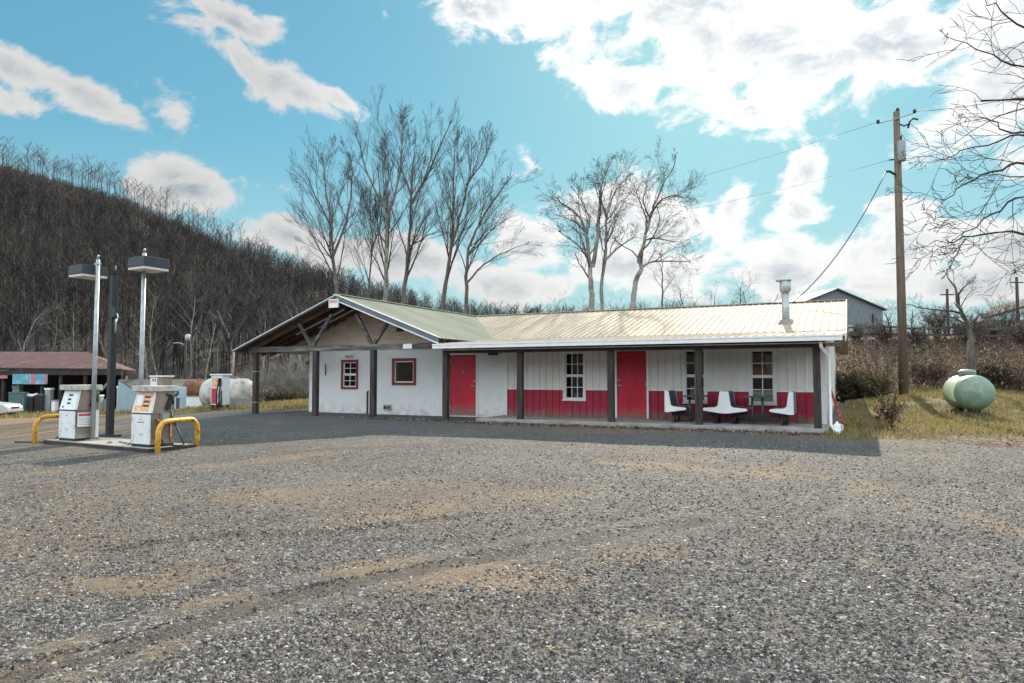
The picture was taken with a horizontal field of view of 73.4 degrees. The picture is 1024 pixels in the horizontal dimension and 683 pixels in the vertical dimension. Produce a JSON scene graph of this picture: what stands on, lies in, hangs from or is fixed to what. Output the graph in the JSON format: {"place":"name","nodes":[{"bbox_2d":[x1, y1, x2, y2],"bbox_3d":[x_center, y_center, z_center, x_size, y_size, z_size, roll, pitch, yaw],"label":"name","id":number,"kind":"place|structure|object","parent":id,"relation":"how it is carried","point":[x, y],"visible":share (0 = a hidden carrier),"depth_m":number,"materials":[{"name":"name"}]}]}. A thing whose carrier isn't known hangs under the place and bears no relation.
{"place":"outdoors","nodes":[
{"label":"outdoors","id":0,"kind":"place"},
{"bbox_2d":[149,375,173,385],"bbox_3d":[-16.795,2.483,32.917,0.880,1.707,0.680,-1,-3,20],"label":"fuel pump","id":1,"kind":"object","parent":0,"point":[161,379],"visible":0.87,"depth_m":32.70,"materials":[{"name":"white metal"}]},
{"bbox_2d":[0,165,951,393],"bbox_3d":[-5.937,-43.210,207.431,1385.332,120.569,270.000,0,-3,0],"label":"hill","id":2,"kind":"structure","parent":0,"point":[130,363],"depth_m":97.78,"materials":[{"name":"plant"}]},
{"bbox_2d":[2,292,72,351],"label":"bare tree","id":3,"kind":"object","parent":2,"relation":"on","point":[24,347],"visible":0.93,"depth_m":83.91,"materials":[{"name":"grey plant"}]},
{"bbox_2d":[36,299,74,351],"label":"bare tree","id":4,"kind":"object","parent":2,"relation":"on","point":[55,334],"visible":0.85,"depth_m":80.31,"materials":[{"name":"grey plant"}]},
{"bbox_2d":[41,297,122,359],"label":"bare tree","id":5,"kind":"object","parent":2,"relation":"on","point":[73,331],"visible":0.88,"depth_m":78.11,"materials":[{"name":"grey plant"}]},
{"bbox_2d":[91,307,132,366],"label":"bare tree","id":6,"kind":"object","parent":2,"relation":"on","point":[105,343],"visible":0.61,"depth_m":77.18,"materials":[{"name":"grey plant"}]},
{"bbox_2d":[131,283,163,374],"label":"bare tree","id":7,"kind":"object","parent":2,"relation":"on","point":[151,352],"visible":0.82,"depth_m":84.29,"materials":[{"name":"grey plant"}]},
{"bbox_2d":[160,274,214,378],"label":"bare tree","id":8,"kind":"object","parent":2,"relation":"on","point":[191,352],"visible":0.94,"depth_m":84.29,"materials":[{"name":"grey plant"}]},
{"bbox_2d":[180,308,225,380],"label":"bare tree","id":9,"kind":"object","parent":2,"relation":"on","point":[205,376],"visible":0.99,"depth_m":80.56,"materials":[{"name":"grey plant"}]},
{"bbox_2d":[205,295,246,378],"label":"bare tree","id":10,"kind":"object","parent":2,"relation":"on","point":[228,336],"visible":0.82,"depth_m":84.84,"materials":[{"name":"grey plant"}]},
{"bbox_2d":[250,309,269,382],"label":"bare tree","id":11,"kind":"object","parent":2,"relation":"on","point":[263,359],"visible":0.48,"depth_m":81.05,"materials":[{"name":"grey plant"}]},
{"bbox_2d":[0,161,741,379],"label":"forest","id":12,"kind":"object","parent":2,"relation":"on","point":[243,293],"visible":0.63,"depth_m":124.44,"materials":[{"name":"brown plant"}]},
{"bbox_2d":[0,335,1023,682],"bbox_3d":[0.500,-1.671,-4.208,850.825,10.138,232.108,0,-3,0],"label":"ground","id":13,"kind":"structure","parent":0,"point":[244,433],"depth_m":7.36,"materials":[{"name":"gravel"}]},
{"bbox_2d":[0,401,23,416],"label":"parked car","id":14,"kind":"object","parent":13,"relation":"on","point":[10,408],"visible":0.9,"depth_m":46.23,"materials":[{"name":"silver metal"}]},
{"bbox_2d":[8,392,28,412],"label":"refuse bin","id":15,"kind":"object","parent":13,"relation":"on","point":[19,397],"visible":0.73,"depth_m":51.22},
{"bbox_2d":[27,396,34,412],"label":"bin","id":16,"kind":"object","parent":13,"relation":"on","point":[30,403],"visible":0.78,"depth_m":51.60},
{"bbox_2d":[34,394,44,411],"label":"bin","id":17,"kind":"object","parent":13,"relation":"on","point":[39,402],"visible":0.78,"depth_m":51.80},
{"bbox_2d":[32,414,58,443],"bbox_3d":[-11.804,2.346,17.955,0.114,0.916,1.268,-2,-4,35],"label":"guard hoop","id":18,"kind":"object","parent":13,"relation":"on","point":[38,420],"visible":0.45,"depth_m":17.50,"materials":[{"name":"yellow paint"}]},
{"bbox_2d":[44,388,53,411],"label":"appliance","id":19,"kind":"object","parent":13,"relation":"on","point":[49,394],"visible":0.8,"depth_m":52.21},
{"bbox_2d":[0,351,135,409],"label":"open shed","id":20,"kind":"structure","parent":13,"relation":"on","point":[66,368],"depth_m":55.22,"materials":[{"name":"red metal"}]},
{"bbox_2d":[12,374,47,383],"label":"banner","id":21,"kind":"object","parent":20,"relation":"hanging from","point":[29,378],"visible":1,"depth_m":52.30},
{"bbox_2d":[43,437,194,452],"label":"pump island","id":22,"kind":"structure","parent":13,"relation":"on","point":[104,444],"depth_m":16.28,"materials":[{"name":"concrete"}]},
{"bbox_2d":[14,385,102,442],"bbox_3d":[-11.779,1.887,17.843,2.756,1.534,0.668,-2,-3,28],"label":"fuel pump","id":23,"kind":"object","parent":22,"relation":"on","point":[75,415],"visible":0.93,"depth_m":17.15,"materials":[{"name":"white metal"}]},
{"bbox_2d":[68,255,107,440],"bbox_3d":[-10.778,0.141,17.484,0.879,4.674,0.658,-2,-3,29],"label":"area lamp","id":24,"kind":"object","parent":22,"relation":"on","point":[97,272],"visible":1,"depth_m":17.32,"materials":[{"name":"metal"}]},
{"bbox_2d":[98,265,121,436],"bbox_3d":[-10.649,0.240,18.315,0.601,4.559,0.320,-2,-3,29],"label":"black post","id":25,"kind":"object","parent":22,"relation":"on","point":[114,312],"visible":0.94,"depth_m":18.26,"materials":[{"name":"metal"}]},
{"bbox_2d":[127,248,169,443],"bbox_3d":[-8.684,0.084,16.328,0.658,4.671,0.658,-2,-3,29],"label":"area lamp","id":26,"kind":"object","parent":22,"relation":"on","point":[143,263],"visible":0.87,"depth_m":16.36,"materials":[{"name":"metal"}]},
{"bbox_2d":[131,385,184,446],"bbox_3d":[-8.017,1.704,15.751,1.402,1.378,0.650,-2,-3,29],"label":"fuel pump","id":27,"kind":"object","parent":22,"relation":"on","point":[153,406],"visible":0.91,"depth_m":15.66,"materials":[{"name":"white metal"}]},
{"bbox_2d":[0,400,264,418],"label":"rough grass","id":28,"kind":"structure","parent":13,"relation":"on","point":[26,414],"depth_m":44.50,"materials":[{"name":"plant"}]},
{"bbox_2d":[126,302,162,378],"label":"bare tree","id":29,"kind":"object","parent":13,"relation":"on","point":[145,361],"visible":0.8,"depth_m":77.57,"materials":[{"name":"grey plant"}]},
{"bbox_2d":[117,379,203,411],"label":"shed","id":30,"kind":"structure","parent":13,"relation":"on","point":[126,397],"depth_m":46.63,"materials":[{"name":"metal"}]},
{"bbox_2d":[155,417,199,453],"bbox_3d":[-7.654,2.216,15.764,0.114,0.936,1.422,-1,-3,12],"label":"guard hoop","id":31,"kind":"object","parent":13,"relation":"on","point":[193,420],"visible":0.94,"depth_m":15.56,"materials":[{"name":"yellow paint"}]},
{"bbox_2d":[174,387,186,409],"bbox_3d":[-15.045,2.597,30.866,0.600,1.104,0.490,-1,-3,17],"label":"kerosene dispenser","id":32,"kind":"object","parent":13,"relation":"on","point":[180,397],"visible":0.39,"depth_m":30.71,"materials":[{"name":"blue paint"}]},
{"bbox_2d":[173,333,189,378],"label":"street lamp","id":33,"kind":"object","parent":13,"relation":"on","point":[187,337],"visible":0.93,"depth_m":51.93,"materials":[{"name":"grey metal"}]},
{"bbox_2d":[182,378,203,395],"bbox_3d":[-16.076,2.693,34.909,0.917,1.642,1.270,-1,-3,24],"label":"fuel tank","id":34,"kind":"object","parent":13,"relation":"on","point":[193,388],"visible":0.42,"depth_m":34.41,"materials":[{"name":"metal"}]},
{"bbox_2d":[186,396,201,407],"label":"containment wall","id":35,"kind":"structure","parent":13,"relation":"on","point":[191,401],"depth_m":32.30,"materials":[{"name":"white paint"}]},
{"bbox_2d":[131,398,308,415],"bbox_3d":[-7.594,3.008,33.702,17.258,0.854,12.627,0,-3,0],"label":"grass strip","id":36,"kind":"object","parent":13,"relation":"on","point":[271,405],"depth_m":29.79,"materials":[{"name":"plant"}]},
{"bbox_2d":[210,374,231,409],"bbox_3d":[-12.493,2.205,29.386,0.746,1.629,0.618,-1,-3,23],"label":"fuel pump","id":37,"kind":"object","parent":13,"relation":"on","point":[220,390],"visible":0.95,"depth_m":29.25,"materials":[{"name":"white metal"}]},
{"bbox_2d":[199,352,251,407],"bbox_3d":[-12.979,1.783,31.450,2.285,2.680,1.421,-1,-3,14],"label":"fuel tank","id":38,"kind":"object","parent":13,"relation":"on","point":[240,388],"visible":0.61,"depth_m":30.94,"materials":[{"name":"silver metal"}]},
{"bbox_2d":[223,398,251,408],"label":"containment wall","id":39,"kind":"structure","parent":13,"relation":"on","point":[238,402],"depth_m":30.13,"materials":[{"name":"beige concrete"}]},
{"bbox_2d":[240,360,290,400],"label":"shrub","id":40,"kind":"object","parent":13,"relation":"on","point":[263,384],"visible":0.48,"depth_m":43.73,"materials":[{"name":"brown plant"}]},
{"bbox_2d":[259,386,289,401],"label":"shrub","id":41,"kind":"object","parent":13,"relation":"on","point":[272,395],"visible":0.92,"depth_m":38.18,"materials":[{"name":"brown plant"}]},
{"bbox_2d":[245,355,307,397],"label":"shrub","id":42,"kind":"object","parent":13,"relation":"on","point":[283,374],"visible":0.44,"depth_m":45.77,"materials":[{"name":"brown plant"}]},
{"bbox_2d":[261,356,308,396],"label":"shrub","id":43,"kind":"object","parent":13,"relation":"on","point":[303,382],"visible":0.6,"depth_m":44.57,"materials":[{"name":"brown plant"}]},
{"bbox_2d":[279,384,308,401],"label":"shrub","id":44,"kind":"object","parent":13,"relation":"on","point":[289,396],"visible":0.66,"depth_m":38.66,"materials":[{"name":"brown plant"}]},
{"bbox_2d":[279,354,309,398],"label":"shrub","id":45,"kind":"object","parent":13,"relation":"on","point":[298,363],"visible":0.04,"depth_m":46.62,"materials":[{"name":"brown plant"}]},
{"bbox_2d":[279,124,376,293],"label":"bare tree","id":46,"kind":"object","parent":13,"relation":"on","point":[331,244],"visible":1,"depth_m":47.67,"materials":[{"name":"grey plant"}]},
{"bbox_2d":[326,170,396,297],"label":"bare tree","id":47,"kind":"object","parent":13,"relation":"on","point":[371,230],"visible":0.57,"depth_m":52.25,"materials":[{"name":"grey plant"}]},
{"bbox_2d":[341,85,432,300],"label":"bare tree","id":48,"kind":"object","parent":13,"relation":"on","point":[386,262],"visible":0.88,"depth_m":50.98,"materials":[{"name":"grey plant"}]},
{"bbox_2d":[372,98,472,303],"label":"bare tree","id":49,"kind":"object","parent":13,"relation":"on","point":[410,248],"visible":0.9,"depth_m":49.43,"materials":[{"name":"grey plant"}]},
{"bbox_2d":[416,120,506,310],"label":"bare tree","id":50,"kind":"object","parent":13,"relation":"on","point":[449,254],"visible":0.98,"depth_m":45.85,"materials":[{"name":"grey plant"}]},
{"bbox_2d":[434,149,545,313],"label":"bare tree","id":51,"kind":"object","parent":13,"relation":"on","point":[472,250],"visible":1,"depth_m":44.93,"materials":[{"name":"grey plant"}]},
{"bbox_2d":[232,279,848,432],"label":"roadside store","id":52,"kind":"structure","parent":13,"relation":"on","point":[372,358],"depth_m":22.80,"materials":[{"name":"white metal"}]},
{"bbox_2d":[341,360,357,388],"bbox_3d":[-6.073,1.238,25.781,0.795,1.107,0.091,-1,-3,26],"label":"window","id":53,"kind":"structure","parent":52,"relation":"in","point":[349,380],"depth_m":25.83,"materials":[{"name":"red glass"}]},
{"bbox_2d":[392,358,415,384],"bbox_3d":[-3.875,1.087,24.710,1.039,0.972,0.080,-1,-3,26],"label":"window","id":54,"kind":"structure","parent":52,"relation":"in","point":[394,360],"depth_m":24.70,"materials":[{"name":"red wood"}]},
{"bbox_2d":[449,353,477,415],"bbox_3d":[-1.690,1.474,23.600,1.180,2.135,0.135,-1,-3,26],"label":"door","id":55,"kind":"structure","parent":52,"relation":"in","point":[463,401],"depth_m":23.60,"materials":[{"name":"red paint"}]},
{"bbox_2d":[562,351,585,400],"bbox_3d":[1.981,1.086,21.794,0.803,1.589,0.130,-1,-3,26],"label":"window","id":56,"kind":"structure","parent":52,"relation":"in","point":[565,375],"depth_m":21.81,"materials":[{"name":"white wood"}]},
{"bbox_2d":[615,350,648,418],"bbox_3d":[3.653,1.302,20.965,1.050,2.115,0.135,-1,-3,26],"label":"door","id":57,"kind":"structure","parent":52,"relation":"in","point":[631,368],"depth_m":20.98,"materials":[{"name":"red paint"}]},
{"bbox_2d":[664,390,692,421],"bbox_3d":[4.723,1.824,19.447,0.598,0.879,0.900,-1,-3,26],"label":"booth bench","id":58,"kind":"object","parent":52,"relation":"on","point":[672,405],"visible":0.94,"depth_m":19.18,"materials":[{"name":"plastic"}]},
{"bbox_2d":[672,395,714,421],"bbox_3d":[5.130,1.881,19.242,1.240,0.745,0.900,-1,-3,26],"label":"booth table","id":59,"kind":"object","parent":52,"relation":"on","point":[689,413],"visible":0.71,"depth_m":19.13,"materials":[{"name":"green metal"}]},
{"bbox_2d":[682,349,707,403],"bbox_3d":[5.351,1.008,20.134,0.738,1.626,0.130,-1,-3,26],"label":"window","id":60,"kind":"structure","parent":52,"relation":"in","point":[684,355],"depth_m":20.20,"materials":[{"name":"white wood"}]},
{"bbox_2d":[703,391,750,423],"bbox_3d":[5.897,1.795,18.867,1.195,0.879,0.900,-1,-3,26],"label":"booth bench","id":61,"kind":"object","parent":52,"relation":"on","point":[726,403],"visible":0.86,"depth_m":18.51,"materials":[{"name":"plastic"}]},
{"bbox_2d":[736,396,781,424],"bbox_3d":[6.621,1.844,18.506,1.240,0.745,0.900,-1,-3,26],"label":"booth table","id":62,"kind":"object","parent":52,"relation":"on","point":[752,415],"visible":0.99,"depth_m":18.30,"materials":[{"name":"green metal"}]},
{"bbox_2d":[753,368,767,374],"bbox_3d":[7.052,0.852,19.527,0.458,0.220,0.208,-1,-3,26],"label":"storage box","id":63,"kind":"object","parent":52,"relation":"in","point":[757,371],"visible":0.82,"depth_m":19.43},
{"bbox_2d":[753,391,772,401],"bbox_3d":[7.124,1.559,19.456,0.628,0.300,0.208,-1,-3,26],"label":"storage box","id":64,"kind":"object","parent":52,"relation":"in","point":[765,393],"visible":0.46,"depth_m":19.35,"materials":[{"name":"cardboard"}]},
{"bbox_2d":[748,348,777,405],"bbox_3d":[7.026,0.985,19.305,0.771,1.612,0.130,-1,-3,26],"label":"window","id":65,"kind":"structure","parent":52,"relation":"in","point":[750,363],"depth_m":19.31,"materials":[{"name":"white wood"}]},
{"bbox_2d":[765,356,771,374],"bbox_3d":[7.252,0.679,19.387,0.180,0.550,0.032,-1,-3,26],"label":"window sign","id":66,"kind":"object","parent":52,"relation":"hanging from","point":[769,360],"visible":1,"depth_m":19.37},
{"bbox_2d":[769,391,795,424],"bbox_3d":[7.183,1.763,18.232,0.598,0.879,0.900,-1,-3,26],"label":"booth bench","id":67,"kind":"object","parent":52,"relation":"on","point":[788,410],"visible":1,"depth_m":17.81,"materials":[{"name":"white plastic"}]},
{"bbox_2d":[534,155,629,309],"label":"bare tree","id":68,"kind":"object","parent":13,"relation":"on","point":[591,264],"visible":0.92,"depth_m":41.52,"materials":[{"name":"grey plant"}]},
{"bbox_2d":[342,416,849,436],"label":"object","id":69,"kind":"object","parent":13,"relation":"on","point":[652,427],"visible":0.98,"depth_m":18.43,"materials":[{"name":"concrete"}]},
{"bbox_2d":[581,148,650,309],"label":"bare tree","id":70,"kind":"object","parent":13,"relation":"on","point":[605,258],"visible":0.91,"depth_m":41.25,"materials":[{"name":"grey plant"}]},
{"bbox_2d":[580,135,707,308],"bbox_3d":[7.845,-4.961,39.365,8.038,13.954,6.411,0,-3,0],"label":"bare tree","id":71,"kind":"object","parent":13,"relation":"on","point":[641,267],"visible":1,"depth_m":39.91,"materials":[{"name":"grey plant"}]},
{"bbox_2d":[642,249,682,306],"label":"bare tree","id":72,"kind":"object","parent":13,"relation":"on","point":[662,274],"visible":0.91,"depth_m":48.56,"materials":[{"name":"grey plant"}]},
{"bbox_2d":[663,274,701,305],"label":"bare tree","id":73,"kind":"object","parent":13,"relation":"on","point":[681,295],"visible":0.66,"depth_m":69.31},
{"bbox_2d":[730,267,761,303],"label":"bare tree","id":74,"kind":"object","parent":13,"relation":"on","point":[748,291],"visible":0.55,"depth_m":68.77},
{"bbox_2d":[776,288,887,337],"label":"grey barn","id":75,"kind":"structure","parent":13,"relation":"on","point":[859,310],"depth_m":80.28,"materials":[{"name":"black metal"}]},
{"bbox_2d":[827,385,845,426],"bbox_3d":[8.940,1.766,18.938,0.428,1.166,0.710,-1,-3,26],"label":"ladder","id":76,"kind":"object","parent":13,"relation":"on","point":[837,408],"visible":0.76,"depth_m":18.64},
{"bbox_2d":[835,366,868,402],"bbox_3d":[14.161,2.010,29.369,2.524,1.962,2.304,-2,-3,29],"label":"shrub","id":77,"kind":"object","parent":13,"relation":"on","point":[840,399],"visible":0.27,"depth_m":29.25,"materials":[{"name":"green plant"}]},
{"bbox_2d":[848,323,871,340],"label":"shrub","id":78,"kind":"object","parent":13,"relation":"on","point":[854,330],"visible":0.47,"depth_m":40.90,"materials":[{"name":"brown plant"}]},
{"bbox_2d":[838,364,903,400],"bbox_3d":[14.593,1.801,28.194,2.364,1.794,2.954,-1,-3,19],"label":"shrub","id":79,"kind":"object","parent":13,"relation":"on","point":[863,387],"visible":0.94,"depth_m":28.10,"materials":[{"name":"green plant"}]},
{"bbox_2d":[848,325,896,340],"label":"rail fence","id":80,"kind":"object","parent":13,"relation":"on","point":[859,327],"visible":0.41,"depth_m":40.50,"materials":[{"name":"grey wood"}]},
{"bbox_2d":[865,298,896,329],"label":"bare tree","id":81,"kind":"object","parent":13,"relation":"on","point":[885,314],"visible":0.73,"depth_m":76.06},
{"bbox_2d":[872,335,897,384],"bbox_3d":[17.217,0.978,31.533,1.429,3.034,1.564,2,-3,-32],"label":"sapling","id":82,"kind":"object","parent":13,"relation":"on","point":[888,355],"visible":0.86,"depth_m":31.23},
{"bbox_2d":[861,313,915,344],"bbox_3d":[21.418,-0.572,39.729,3.027,2.213,2.835,0,-3,0],"label":"shrub","id":83,"kind":"object","parent":13,"relation":"on","point":[889,332],"visible":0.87,"depth_m":39.52,"materials":[{"name":"brown plant"}]},
{"bbox_2d":[868,390,910,428],"bbox_3d":[10.027,1.846,18.052,1.123,1.165,1.122,0,-3,0],"label":"shrub","id":84,"kind":"object","parent":13,"relation":"on","point":[888,411],"visible":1,"depth_m":18.11,"materials":[{"name":"brown plant"}]},
{"bbox_2d":[876,108,917,394],"bbox_3d":[15.918,-3.482,28.122,1.734,12.433,0.544,0,-3,0],"label":"utility pole","id":85,"kind":"object","parent":13,"relation":"on","point":[899,144],"visible":0.93,"depth_m":28.10,"materials":[{"name":"brown wood"}]},
{"bbox_2d":[792,171,885,302],"bbox_3d":[12.793,-4.201,26.618,6.064,5.777,0.038,2,-3,-30],"label":"overhead wire","id":86,"kind":"object","parent":85,"relation":"attached to","point":[845,242],"visible":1,"depth_m":26.67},
{"bbox_2d":[895,320,941,346],"bbox_3d":[23.246,-0.500,39.384,2.227,1.788,2.331,0,-3,0],"label":"shrub","id":87,"kind":"object","parent":13,"relation":"on","point":[915,338],"visible":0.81,"depth_m":39.06,"materials":[{"name":"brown plant"}]},
{"bbox_2d":[821,383,1023,440],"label":"lawn grass","id":88,"kind":"structure","parent":13,"relation":"on","point":[920,421],"depth_m":20.66,"materials":[{"name":"plant"}]},
{"bbox_2d":[828,387,1023,445],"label":"fallen leaves","id":89,"kind":"object","parent":13,"relation":"on","point":[1009,444],"visible":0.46,"depth_m":15.93,"materials":[{"name":"plant"}]},
{"bbox_2d":[836,326,1023,389],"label":"briars","id":90,"kind":"object","parent":13,"relation":"on","point":[930,352],"visible":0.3,"depth_m":36.56,"materials":[{"name":"plant"}]},
{"bbox_2d":[836,333,1023,395],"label":"brush","id":91,"kind":"object","parent":13,"relation":"on","point":[941,381],"visible":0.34,"depth_m":36.63,"materials":[{"name":"brown plant"}]},
{"bbox_2d":[908,353,955,385],"bbox_3d":[19.076,1.336,31.511,2.199,1.604,2.404,-2,-4,39],"label":"shrub","id":92,"kind":"object","parent":13,"relation":"on","point":[939,372],"visible":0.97,"depth_m":31.15,"materials":[{"name":"brown plant"}]},
{"bbox_2d":[910,301,955,338],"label":"shrub","id":93,"kind":"object","parent":13,"relation":"on","point":[937,321],"visible":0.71,"depth_m":41.35,"materials":[{"name":"brown plant"}]},
{"bbox_2d":[907,325,965,342],"bbox_3d":[24.589,-0.278,39.947,3.662,1.356,0.155,0,-3,0],"label":"rail fence","id":94,"kind":"object","parent":13,"relation":"on","point":[944,332],"visible":0.41,"depth_m":39.89,"materials":[{"name":"grey wood"}]},
{"bbox_2d":[890,258,991,370],"bbox_3d":[19.127,-0.673,30.789,4.634,5.964,2.713,0,-3,0],"label":"bare tree","id":95,"kind":"object","parent":13,"relation":"on","point":[971,359],"visible":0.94,"depth_m":30.49,"materials":[{"name":"grey plant"}]},
{"bbox_2d":[885,0,1023,295],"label":"bare tree","id":96,"kind":"object","parent":13,"relation":"on","point":[968,177],"visible":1,"depth_m":13.21,"materials":[{"name":"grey plant"}]},
{"bbox_2d":[942,369,994,415],"bbox_3d":[15.481,1.712,23.343,1.162,1.538,2.300,-1,-3,19],"label":"propane tank","id":97,"kind":"object","parent":13,"relation":"on","point":[966,389],"visible":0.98,"depth_m":22.50,"materials":[{"name":"metal"}]},
{"bbox_2d":[939,311,997,346],"bbox_3d":[26.261,-0.723,39.586,2.823,2.150,3.589,-3,-4,42],"label":"shrub","id":98,"kind":"object","parent":13,"relation":"on","point":[974,328],"visible":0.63,"depth_m":39.03,"materials":[{"name":"brown plant"}]},
{"bbox_2d":[953,356,1011,382],"bbox_3d":[21.890,1.405,31.835,2.404,1.549,2.193,3,-4,-45],"label":"shrub","id":99,"kind":"object","parent":13,"relation":"on","point":[979,371],"visible":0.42,"depth_m":31.54,"materials":[{"name":"brown plant"}]},
{"bbox_2d":[953,299,1023,334],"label":"barn","id":100,"kind":"structure","parent":13,"relation":"on","point":[1013,302],"depth_m":99.39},
{"bbox_2d":[972,318,1009,339],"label":"shrub","id":101,"kind":"object","parent":13,"relation":"on","point":[994,332],"visible":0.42,"depth_m":40.26,"materials":[{"name":"brown plant"}]},
{"bbox_2d":[963,326,1023,343],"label":"rail fence","id":102,"kind":"object","parent":13,"relation":"on","point":[1002,329],"visible":0.49,"depth_m":39.29,"materials":[{"name":"grey wood"}]},
{"bbox_2d":[974,354,1023,390],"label":"shrub","id":103,"kind":"object","parent":13,"relation":"on","point":[1008,370],"visible":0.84,"depth_m":30.81,"materials":[{"name":"brown plant"}]},
{"bbox_2d":[974,290,1023,334],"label":"shrub","id":104,"kind":"object","parent":13,"relation":"on","point":[1006,312],"visible":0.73,"depth_m":41.95,"materials":[{"name":"brown plant"}]},
{"bbox_2d":[1000,313,1023,342],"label":"shrub","id":105,"kind":"object","parent":13,"relation":"on","point":[1021,336],"visible":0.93,"depth_m":39.10,"materials":[{"name":"brown plant"}]},
{"bbox_2d":[1010,277,1023,333],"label":"utility pole","id":106,"kind":"object","parent":13,"relation":"on","point":[1016,282],"visible":0.6,"depth_m":62.21,"materials":[{"name":"brown wood"}]},
{"bbox_2d":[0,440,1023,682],"bbox_3d":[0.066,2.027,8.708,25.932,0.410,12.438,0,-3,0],"label":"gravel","id":107,"kind":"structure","parent":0,"point":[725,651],"depth_m":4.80,"materials":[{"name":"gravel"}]},
{"bbox_2d":[0,0,1023,333],"label":"sky","id":108,"kind":"structure","parent":0,"point":[209,101],"materials":[{"name":"blue"}]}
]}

